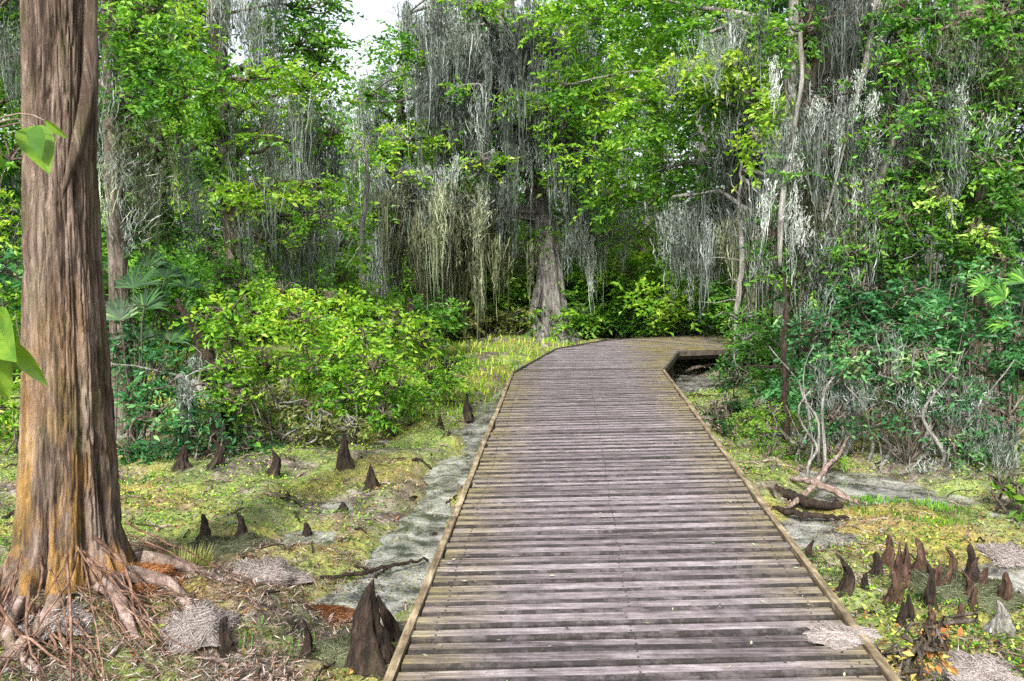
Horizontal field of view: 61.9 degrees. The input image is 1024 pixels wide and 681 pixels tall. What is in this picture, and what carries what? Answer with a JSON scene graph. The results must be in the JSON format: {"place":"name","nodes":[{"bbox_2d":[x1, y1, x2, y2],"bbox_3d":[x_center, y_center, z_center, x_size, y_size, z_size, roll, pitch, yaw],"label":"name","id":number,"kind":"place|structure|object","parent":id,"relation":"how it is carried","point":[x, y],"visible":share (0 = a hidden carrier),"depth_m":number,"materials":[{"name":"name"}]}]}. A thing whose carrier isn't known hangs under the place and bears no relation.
{"place":"outdoors","nodes":[
{"label":"outdoors","id":0,"kind":"place"},
{"bbox_2d":[0,260,1023,680],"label":"ground","id":1,"kind":"structure","parent":0,"point":[398,502],"depth_m":6.49,"materials":[{"name":"green plant"}]},
{"bbox_2d":[0,188,21,454],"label":"leafy bush","id":2,"kind":"object","parent":1,"relation":"on","point":[9,299],"visible":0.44,"depth_m":9.10,"materials":[{"name":"green plant"}]},
{"bbox_2d":[0,52,21,299],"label":"forest tree","id":3,"kind":"object","parent":1,"relation":"on","point":[12,182],"visible":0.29,"depth_m":13.56,"materials":[{"name":"green plant"}]},
{"bbox_2d":[0,245,22,337],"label":"leafy bush","id":4,"kind":"object","parent":1,"relation":"on","point":[16,283],"visible":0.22,"depth_m":11.20,"materials":[{"name":"green plant"}]},
{"bbox_2d":[0,64,67,399],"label":"sapling","id":5,"kind":"object","parent":1,"relation":"on","point":[36,144],"visible":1,"depth_m":2.41,"materials":[{"name":"green plant"}]},
{"bbox_2d":[17,599,96,641],"bbox_3d":[-2.140,1.277,4.010,0.426,0.123,0.388,0,6,0],"label":"moss heap","id":6,"kind":"object","parent":1,"relation":"on","point":[78,611],"visible":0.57,"depth_m":3.94,"materials":[{"name":"grey plant"}]},
{"bbox_2d":[0,0,188,313],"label":"forest tree","id":7,"kind":"object","parent":1,"relation":"on","point":[3,102],"visible":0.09,"depth_m":17.22,"materials":[{"name":"green plant"}]},
{"bbox_2d":[0,0,225,428],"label":"red maple","id":8,"kind":"object","parent":1,"relation":"on","point":[116,103],"visible":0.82,"depth_m":8.45,"materials":[{"name":"green plant"}]},
{"bbox_2d":[0,0,250,352],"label":"forest tree","id":9,"kind":"object","parent":1,"relation":"on","point":[11,15],"visible":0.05,"depth_m":15.01,"materials":[{"name":"green plant"}]},
{"bbox_2d":[0,0,281,680],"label":"bald cypress","id":10,"kind":"object","parent":1,"relation":"on","point":[69,536],"visible":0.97,"depth_m":4.21,"materials":[{"name":"brown plant"}]},
{"bbox_2d":[2,235,301,367],"bbox_3d":[-6.073,-0.571,13.598,5.395,2.259,2.390,0,6,0],"label":"leafy bush","id":11,"kind":"object","parent":1,"relation":"on","point":[193,269],"visible":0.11,"depth_m":13.52,"materials":[{"name":"green plant"}]},
{"bbox_2d":[117,560,188,595],"bbox_3d":[-1.897,1.196,4.360,0.465,0.137,0.362,0,6,0],"label":"needle heap","id":12,"kind":"object","parent":1,"relation":"on","point":[166,569],"visible":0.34,"depth_m":4.37,"materials":[{"name":"orange plant"}]},
{"bbox_2d":[102,229,204,443],"bbox_3d":[-3.655,-0.023,8.456,1.082,2.205,1.042,-1,6,-10],"label":"palmetto","id":13,"kind":"object","parent":1,"relation":"on","point":[116,310],"visible":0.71,"depth_m":8.33,"materials":[{"name":"green plant"}]},
{"bbox_2d":[97,0,263,327],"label":"forest tree","id":14,"kind":"object","parent":1,"relation":"on","point":[196,158],"visible":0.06,"depth_m":20.38,"materials":[{"name":"green plant"}]},
{"bbox_2d":[111,342,249,450],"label":"dead tree","id":15,"kind":"object","parent":1,"relation":"on","point":[198,387],"visible":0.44,"depth_m":8.07,"materials":[{"name":"grey wood"}]},
{"bbox_2d":[171,445,192,471],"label":"cypress knee","id":16,"kind":"object","parent":1,"relation":"on","point":[182,462],"visible":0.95,"depth_m":7.47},
{"bbox_2d":[150,540,217,569],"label":"grass tuft","id":17,"kind":"object","parent":1,"relation":"on","point":[186,555],"visible":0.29,"depth_m":4.93,"materials":[{"name":"green plant"}]},
{"bbox_2d":[107,319,285,464],"bbox_3d":[-3.084,0.578,8.040,1.900,1.535,1.263,0,6,0],"label":"swamp shrub","id":18,"kind":"object","parent":1,"relation":"on","point":[185,405],"visible":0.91,"depth_m":7.83,"materials":[{"name":"green plant"}]},
{"bbox_2d":[157,595,242,653],"bbox_3d":[-1.505,1.344,4.125,0.409,0.172,0.395,-2,6,-19],"label":"moss heap","id":19,"kind":"object","parent":1,"relation":"on","point":[196,624],"visible":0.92,"depth_m":4.03,"materials":[{"name":"grey plant"}]},
{"bbox_2d":[130,238,270,430],"bbox_3d":[-3.474,-0.092,9.639,1.289,2.152,2.284,1,6,9],"label":"swamp shrub","id":20,"kind":"object","parent":1,"relation":"on","point":[229,276],"visible":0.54,"depth_m":9.40,"materials":[{"name":"green plant"}]},
{"bbox_2d":[1,532,410,680],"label":"root litter","id":21,"kind":"object","parent":1,"relation":"on","point":[184,675],"visible":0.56,"depth_m":4.09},
{"bbox_2d":[140,71,311,267],"bbox_3d":[-9.098,-3.836,27.904,5.892,10.457,5.617,-1,6,-12],"label":"forest tree","id":22,"kind":"object","parent":1,"relation":"on","point":[215,220],"visible":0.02,"depth_m":27.59,"materials":[{"name":"green plant"}]},
{"bbox_2d":[217,616,237,659],"bbox_3d":[-1.346,1.405,4.060,0.133,0.201,0.124,-5,7,-38],"label":"cypress knee","id":23,"kind":"object","parent":1,"relation":"on","point":[225,643],"visible":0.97,"depth_m":4.02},
{"bbox_2d":[183,529,274,559],"bbox_3d":[-1.810,1.297,5.421,0.628,0.105,0.579,-4,7,-35],"label":"hummock","id":24,"kind":"object","parent":1,"relation":"on","point":[231,544],"visible":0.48,"depth_m":5.38,"materials":[{"name":"green plant"}]},
{"bbox_2d":[129,0,382,385],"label":"sweetgum tree","id":25,"kind":"object","parent":1,"relation":"on","point":[226,129],"visible":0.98,"depth_m":11.27,"materials":[{"name":"green plant"}]},
{"bbox_2d":[232,554,312,587],"bbox_3d":[-1.442,1.336,4.966,0.573,0.149,0.430,-1,6,-13],"label":"moss heap","id":26,"kind":"object","parent":1,"relation":"on","point":[276,570],"visible":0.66,"depth_m":4.93,"materials":[{"name":"grey plant"}]},
{"bbox_2d":[144,234,400,341],"bbox_3d":[-4.752,-0.928,16.266,5.260,2.263,2.854,0,6,0],"label":"leafy bush","id":27,"kind":"object","parent":1,"relation":"on","point":[357,277],"visible":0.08,"depth_m":16.22,"materials":[{"name":"green plant"}]},
{"bbox_2d":[2,334,584,428],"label":"meadow grass","id":28,"kind":"structure","parent":1,"relation":"on","point":[493,361],"depth_m":13.47,"materials":[{"name":"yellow plant"}]},
{"bbox_2d":[214,381,384,447],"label":"swamp shrub","id":29,"kind":"object","parent":1,"relation":"on","point":[319,426],"visible":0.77,"depth_m":8.53,"materials":[{"name":"green plant"}]},
{"bbox_2d":[239,94,359,315],"bbox_3d":[-5.409,-3.092,22.971,3.593,7.222,3.445,4,7,33],"label":"forest tree","id":30,"kind":"object","parent":1,"relation":"on","point":[282,155],"visible":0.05,"depth_m":22.49,"materials":[{"name":"green plant"}]},
{"bbox_2d":[168,278,458,430],"bbox_3d":[-1.986,0.158,9.509,3.362,1.679,2.486,-2,6,-20],"label":"swamp shrub","id":31,"kind":"object","parent":1,"relation":"on","point":[349,314],"visible":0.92,"depth_m":9.36,"materials":[{"name":"green plant"}]},
{"bbox_2d":[312,631,350,668],"bbox_3d":[-0.807,1.486,4.137,0.378,0.110,0.388,-3,6,-24],"label":"hummock","id":32,"kind":"object","parent":1,"relation":"on","point":[331,650],"visible":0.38,"depth_m":4.07,"materials":[{"name":"green plant"}]},
{"bbox_2d":[256,223,413,379],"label":"swamp shrub","id":33,"kind":"object","parent":1,"relation":"on","point":[340,282],"visible":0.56,"depth_m":13.01,"materials":[{"name":"green plant"}]},
{"bbox_2d":[334,432,354,471],"bbox_3d":[-1.501,1.003,7.645,0.238,0.359,0.223,-3,7,-31],"label":"cypress knee","id":34,"kind":"object","parent":1,"relation":"on","point":[345,461],"visible":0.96,"depth_m":7.63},
{"bbox_2d":[316,82,417,263],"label":"forest tree","id":35,"kind":"object","parent":1,"relation":"on","point":[351,125],"visible":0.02,"depth_m":32.10,"materials":[{"name":"green plant"}]},
{"bbox_2d":[344,579,395,679],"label":"cypress knee","id":36,"kind":"object","parent":1,"relation":"on","point":[372,650],"visible":0.98,"depth_m":3.95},
{"bbox_2d":[321,557,428,578],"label":"fallen branch","id":37,"kind":"object","parent":1,"relation":"on","point":[368,571],"visible":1,"depth_m":5.19,"materials":[{"name":"brown wood"}]},
{"bbox_2d":[377,595,401,641],"bbox_3d":[-0.591,1.388,4.231,0.152,0.260,0.132,3,7,30],"label":"cypress knee","id":38,"kind":"object","parent":1,"relation":"on","point":[390,623],"visible":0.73,"depth_m":4.22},
{"bbox_2d":[311,19,491,328],"bbox_3d":[-2.488,-2.646,20.229,5.124,9.093,4.885,-3,6,-25],"label":"forest tree","id":39,"kind":"object","parent":1,"relation":"on","point":[399,112],"visible":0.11,"depth_m":19.43,"materials":[{"name":"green plant"}]},
{"bbox_2d":[394,289,469,358],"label":"swamp shrub","id":40,"kind":"object","parent":1,"relation":"on","point":[442,313],"visible":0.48,"depth_m":15.49,"materials":[{"name":"green plant"}]},
{"bbox_2d":[370,265,523,340],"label":"leafy bush","id":41,"kind":"object","parent":1,"relation":"on","point":[489,280],"visible":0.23,"depth_m":18.64,"materials":[{"name":"green plant"}]},
{"bbox_2d":[400,252,526,320],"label":"leafy bush","id":42,"kind":"object","parent":1,"relation":"on","point":[514,272],"visible":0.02,"depth_m":19.07,"materials":[{"name":"green plant"}]},
{"bbox_2d":[390,27,545,317],"bbox_3d":[-1.266,-3.916,22.890,4.791,9.629,4.593,0,6,-4],"label":"forest tree","id":43,"kind":"object","parent":1,"relation":"on","point":[523,196],"visible":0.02,"depth_m":22.69,"materials":[{"name":"green plant"}]},
{"bbox_2d":[440,284,537,343],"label":"swamp shrub","id":44,"kind":"object","parent":1,"relation":"on","point":[502,318],"visible":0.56,"depth_m":18.54,"materials":[{"name":"green plant"}]},
{"bbox_2d":[342,0,645,348],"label":"cypress","id":45,"kind":"object","parent":1,"relation":"on","point":[452,214],"visible":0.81,"depth_m":16.87,"materials":[{"name":"green plant"}]},
{"bbox_2d":[0,343,1023,680],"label":"creeping plants","id":46,"kind":"object","parent":1,"relation":"on","point":[892,619],"visible":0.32,"depth_m":6.69,"materials":[{"name":"green plant"}]},
{"bbox_2d":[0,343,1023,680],"bbox_3d":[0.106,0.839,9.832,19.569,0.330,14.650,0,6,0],"label":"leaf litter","id":47,"kind":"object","parent":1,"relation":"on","point":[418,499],"visible":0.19,"depth_m":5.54,"materials":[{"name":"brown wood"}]},
{"bbox_2d":[0,344,1023,679],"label":"ochre plants","id":48,"kind":"object","parent":1,"relation":"on","point":[730,450],"visible":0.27,"depth_m":6.08,"materials":[{"name":"yellow plant"}]},
{"bbox_2d":[0,339,1023,680],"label":"grass","id":49,"kind":"structure","parent":1,"relation":"on","point":[436,433],"depth_m":5.08,"materials":[{"name":"green plant"}]},
{"bbox_2d":[0,362,1023,680],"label":"fallen twigs","id":50,"kind":"object","parent":1,"relation":"on","point":[270,676],"depth_m":6.19,"materials":[{"name":"brown wood"}]},
{"bbox_2d":[1,383,1023,680],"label":"dark twigs","id":51,"kind":"object","parent":1,"relation":"on","point":[455,499],"visible":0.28,"depth_m":6.15,"materials":[{"name":"brown wood"}]},
{"bbox_2d":[466,251,579,325],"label":"leafy bush","id":52,"kind":"object","parent":1,"relation":"on","point":[528,283],"visible":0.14,"depth_m":19.83,"materials":[{"name":"green plant"}]},
{"bbox_2d":[502,6,641,315],"bbox_3d":[1.909,-4.789,24.604,4.977,9.928,4.980,-2,6,-23],"label":"forest tree","id":53,"kind":"object","parent":1,"relation":"on","point":[554,204],"visible":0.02,"depth_m":24.03,"materials":[{"name":"green plant"}]},
{"bbox_2d":[508,278,698,343],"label":"leafy bush","id":54,"kind":"object","parent":1,"relation":"on","point":[571,310],"visible":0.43,"depth_m":18.54,"materials":[{"name":"green plant"}]},
{"bbox_2d":[517,21,689,266],"bbox_3d":[3.194,-4.555,29.625,6.472,12.048,6.789,5,8,39],"label":"forest tree","id":55,"kind":"object","parent":1,"relation":"on","point":[642,121],"visible":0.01,"depth_m":28.34,"materials":[{"name":"green plant"}]},
{"bbox_2d":[564,278,661,340],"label":"swamp shrub","id":56,"kind":"object","parent":1,"relation":"on","point":[592,317],"visible":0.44,"depth_m":18.64,"materials":[{"name":"green plant"}]},
{"bbox_2d":[563,239,670,328],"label":"leafy bush","id":57,"kind":"object","parent":1,"relation":"on","point":[578,295],"visible":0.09,"depth_m":19.69,"materials":[{"name":"green plant"}]},
{"bbox_2d":[511,0,743,264],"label":"forest tree","id":58,"kind":"object","parent":1,"relation":"on","point":[648,142],"visible":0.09,"depth_m":21.09,"materials":[{"name":"green plant"}]},
{"bbox_2d":[516,0,802,372],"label":"leafy tree","id":59,"kind":"object","parent":1,"relation":"on","point":[736,70],"visible":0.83,"depth_m":14.10,"materials":[{"name":"green plant"}]},
{"bbox_2d":[383,334,955,680],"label":"boardwalk","id":60,"kind":"structure","parent":1,"relation":"on","point":[628,587],"depth_m":4.39,"materials":[{"name":"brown wood"}]},
{"bbox_2d":[802,620,883,650],"bbox_3d":[1.340,1.187,3.478,0.335,0.033,0.255,-4,7,-31],"label":"moss heap","id":61,"kind":"object","parent":60,"relation":"on","point":[833,635],"visible":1,"depth_m":3.45,"materials":[{"name":"grey plant"}]},
{"bbox_2d":[603,271,750,335],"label":"leafy bush","id":62,"kind":"object","parent":1,"relation":"on","point":[643,296],"visible":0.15,"depth_m":18.11,"materials":[{"name":"green plant"}]},
{"bbox_2d":[614,0,804,330],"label":"forest tree","id":63,"kind":"object","parent":1,"relation":"on","point":[774,10],"visible":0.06,"depth_m":19.70,"materials":[{"name":"green plant"}]},
{"bbox_2d":[700,160,746,376],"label":"young tree","id":64,"kind":"object","parent":1,"relation":"on","point":[737,300],"visible":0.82,"depth_m":13.16,"materials":[{"name":"grey plant"}]},
{"bbox_2d":[695,361,761,437],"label":"swamp shrub","id":65,"kind":"object","parent":1,"relation":"on","point":[732,404],"visible":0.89,"depth_m":9.22,"materials":[{"name":"green plant"}]},
{"bbox_2d":[688,259,810,418],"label":"swamp shrub","id":66,"kind":"object","parent":1,"relation":"on","point":[753,340],"visible":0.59,"depth_m":12.38,"materials":[{"name":"green plant"}]},
{"bbox_2d":[610,253,923,338],"bbox_3d":[4.691,-0.857,16.133,5.640,2.319,2.980,0,6,0],"label":"leafy bush","id":67,"kind":"object","parent":1,"relation":"on","point":[666,299],"visible":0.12,"depth_m":15.97,"materials":[{"name":"green plant"}]},
{"bbox_2d":[642,239,917,337],"bbox_3d":[5.112,-0.804,15.917,5.321,2.356,2.278,0,6,0],"label":"leafy bush","id":68,"kind":"object","parent":1,"relation":"on","point":[686,282],"visible":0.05,"depth_m":15.83,"materials":[{"name":"green plant"}]},
{"bbox_2d":[725,400,873,473],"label":"grassy clump","id":69,"kind":"object","parent":1,"relation":"on","point":[763,434],"visible":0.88,"depth_m":8.30,"materials":[{"name":"green plant"}]},
{"bbox_2d":[731,229,874,445],"bbox_3d":[2.927,-0.004,8.701,1.292,2.235,0.583,0,6,0],"label":"young tree","id":70,"kind":"object","parent":1,"relation":"on","point":[784,393],"visible":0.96,"depth_m":8.72,"materials":[{"name":"brown plant"}]},
{"bbox_2d":[772,483,848,519],"bbox_3d":[2.171,1.246,6.665,0.527,0.115,0.969,-4,7,-33],"label":"fallen log","id":71,"kind":"object","parent":1,"relation":"on","point":[804,500],"visible":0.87,"depth_m":6.51,"materials":[{"name":"brown wood"}]},
{"bbox_2d":[784,428,858,508],"bbox_3d":[2.537,1.043,7.355,0.819,0.312,2.092,2,6,20],"label":"driftwood","id":72,"kind":"object","parent":1,"relation":"on","point":[813,483],"visible":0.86,"depth_m":6.81,"materials":[{"name":"brown wood"}]},
{"bbox_2d":[832,553,855,597],"bbox_3d":[1.859,1.325,4.811,0.148,0.261,0.131,4,7,34],"label":"cypress knee","id":73,"kind":"object","parent":1,"relation":"on","point":[847,583],"visible":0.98,"depth_m":4.79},
{"bbox_2d":[738,0,950,417],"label":"moss draped tree","id":74,"kind":"object","parent":1,"relation":"on","point":[834,201],"visible":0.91,"depth_m":9.02,"materials":[{"name":"grey plant"}]},
{"bbox_2d":[846,493,906,514],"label":"grass tuft","id":75,"kind":"object","parent":1,"relation":"on","point":[872,500],"visible":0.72,"depth_m":6.57,"materials":[{"name":"green plant"}]},
{"bbox_2d":[880,534,894,568],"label":"cypress knee","id":76,"kind":"object","parent":1,"relation":"on","point":[887,558],"visible":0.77,"depth_m":5.26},
{"bbox_2d":[759,255,1023,482],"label":"thicket bush","id":77,"kind":"object","parent":1,"relation":"on","point":[947,394],"visible":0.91,"depth_m":7.81,"materials":[{"name":"green plant"}]},
{"bbox_2d":[880,567,904,608],"bbox_3d":[2.100,1.362,4.746,0.134,0.231,0.153,0,6,0],"label":"cypress knee","id":78,"kind":"object","parent":1,"relation":"on","point":[895,591],"visible":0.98,"depth_m":4.69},
{"bbox_2d":[769,251,1023,381],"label":"leafy bush","id":79,"kind":"object","parent":1,"relation":"on","point":[901,312],"visible":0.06,"depth_m":12.17,"materials":[{"name":"green plant"}]},
{"bbox_2d":[777,498,1023,680],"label":"bank litter","id":80,"kind":"object","parent":1,"relation":"on","point":[943,562],"visible":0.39,"depth_m":5.24,"materials":[{"name":"brown plant"}]},
{"bbox_2d":[911,537,927,575],"bbox_3d":[2.422,1.310,5.138,0.151,0.276,0.152,0,6,0],"label":"cypress knee","id":81,"kind":"object","parent":1,"relation":"on","point":[920,563],"visible":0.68,"depth_m":5.08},
{"bbox_2d":[874,611,978,680],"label":"leafy plant","id":82,"kind":"object","parent":1,"relation":"on","point":[928,641],"visible":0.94,"depth_m":3.70,"materials":[{"name":"brown plant"}]},
{"bbox_2d":[922,567,938,611],"bbox_3d":[2.285,1.351,4.636,0.120,0.252,0.111,2,6,18],"label":"cypress knee","id":83,"kind":"object","parent":1,"relation":"on","point":[930,597],"visible":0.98,"depth_m":4.61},
{"bbox_2d":[839,0,1023,428],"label":"water oak","id":84,"kind":"object","parent":1,"relation":"on","point":[967,118],"visible":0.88,"depth_m":8.44,"materials":[{"name":"green plant"}]},
{"bbox_2d":[888,496,977,525],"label":"grass tuft","id":85,"kind":"object","parent":1,"relation":"on","point":[943,504],"visible":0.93,"depth_m":6.13,"materials":[{"name":"green plant"}]},
{"bbox_2d":[876,0,1023,333],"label":"forest tree","id":86,"kind":"object","parent":1,"relation":"on","point":[929,3],"visible":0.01,"depth_m":16.49,"materials":[{"name":"green plant"}]},
{"bbox_2d":[878,171,1023,432],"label":"thicket bush","id":87,"kind":"object","parent":1,"relation":"on","point":[981,231],"visible":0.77,"depth_m":8.71,"materials":[{"name":"green plant"}]},
{"bbox_2d":[888,0,1023,376],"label":"forest tree","id":88,"kind":"object","parent":1,"relation":"on","point":[1020,106],"visible":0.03,"depth_m":14.27,"materials":[{"name":"green plant"}]},
{"bbox_2d":[891,0,1023,399],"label":"forest tree","id":89,"kind":"object","parent":1,"relation":"on","point":[1019,244],"visible":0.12,"depth_m":11.43,"materials":[{"name":"green plant"}]},
{"bbox_2d":[907,567,1023,617],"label":"hummock","id":90,"kind":"object","parent":1,"relation":"on","point":[956,587],"visible":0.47,"depth_m":4.76,"materials":[{"name":"green plant"}]},
{"bbox_2d":[890,542,910,588],"bbox_3d":[2.269,1.310,4.965,0.136,0.291,0.136,0,6,0],"label":"broken stump","id":91,"kind":"object","parent":90,"relation":"on","point":[902,565],"visible":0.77,"depth_m":4.94,"materials":[{"name":"brown wood"}]},
{"bbox_2d":[931,648,1023,680],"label":"moss heap","id":92,"kind":"object","parent":1,"relation":"on","point":[974,666],"visible":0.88,"depth_m":3.82,"materials":[{"name":"grey plant"}]},
{"bbox_2d":[966,264,1023,440],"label":"palmetto","id":93,"kind":"object","parent":1,"relation":"on","point":[997,295],"visible":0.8,"depth_m":7.57,"materials":[{"name":"green plant"}]},
{"bbox_2d":[982,599,1015,638],"bbox_3d":[2.501,1.429,4.423,0.214,0.210,0.209,4,7,33],"label":"cypress knee","id":94,"kind":"object","parent":1,"relation":"on","point":[1000,621],"visible":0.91,"depth_m":4.35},
{"bbox_2d":[987,465,1023,521],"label":"leafy plant","id":95,"kind":"object","parent":1,"relation":"on","point":[1016,496],"visible":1,"depth_m":6.42,"materials":[{"name":"green plant"}]},
{"bbox_2d":[998,571,1012,602],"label":"cypress knee","id":96,"kind":"object","parent":1,"relation":"on","point":[1005,590],"visible":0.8,"depth_m":4.71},
{"bbox_2d":[0,0,1023,259],"label":"sky","id":97,"kind":"structure","parent":0,"point":[373,10],"materials":[{"name":"white"}]},
{"bbox_2d":[1,350,1023,680],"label":"duckweed","id":98,"kind":"object","parent":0,"point":[471,466],"visible":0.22,"depth_m":6.04,"materials":[{"name":"green plant"}]},
{"bbox_2d":[17,360,1023,623],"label":"water","id":99,"kind":"structure","parent":0,"point":[423,542],"depth_m":6.34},
{"bbox_2d":[119,284,254,443],"bbox_3d":[-3.188,0.286,8.290,1.226,1.662,0.807,4,7,37],"label":"dead tree","id":100,"kind":"object","parent":99,"relation":"on","point":[209,353],"visible":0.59,"depth_m":8.35,"materials":[{"name":"wood"}]},
{"bbox_2d":[305,603,354,628],"bbox_3d":[-1.044,1.487,4.642,0.512,0.058,0.386,0,6,0],"label":"needle heap","id":101,"kind":"object","parent":99,"relation":"on","point":[342,612],"visible":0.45,"depth_m":4.66,"materials":[{"name":"orange plant"}]},
{"bbox_2d":[194,346,480,454],"bbox_3d":[-1.443,0.515,9.280,1.569,1.143,4.115,4,7,33],"label":"swamp shrub","id":102,"kind":"object","parent":99,"relation":"on","point":[383,413],"visible":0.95,"depth_m":8.85,"materials":[{"name":"green plant"}]},
{"bbox_2d":[338,134,387,340],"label":"young tree","id":103,"kind":"object","parent":99,"relation":"on","point":[361,226],"visible":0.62,"depth_m":14.82,"materials":[{"name":"grey plant"}]},
{"bbox_2d":[486,262,605,329],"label":"leafy bush","id":104,"kind":"object","parent":99,"relation":"on","point":[525,293],"visible":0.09,"depth_m":19.62,"materials":[{"name":"green plant"}]},
{"bbox_2d":[563,240,716,338],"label":"leafy bush","id":105,"kind":"object","parent":99,"relation":"on","point":[629,273],"visible":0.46,"depth_m":18.40,"materials":[{"name":"green plant"}]},
{"bbox_2d":[634,299,697,337],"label":"swamp shrub","id":106,"kind":"object","parent":99,"relation":"on","point":[662,326],"visible":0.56,"depth_m":17.67,"materials":[{"name":"green plant"}]},
{"bbox_2d":[973,540,1023,568],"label":"moss heap","id":107,"kind":"object","parent":99,"relation":"on","point":[1006,555],"visible":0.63,"depth_m":5.50,"materials":[{"name":"grey plant"}]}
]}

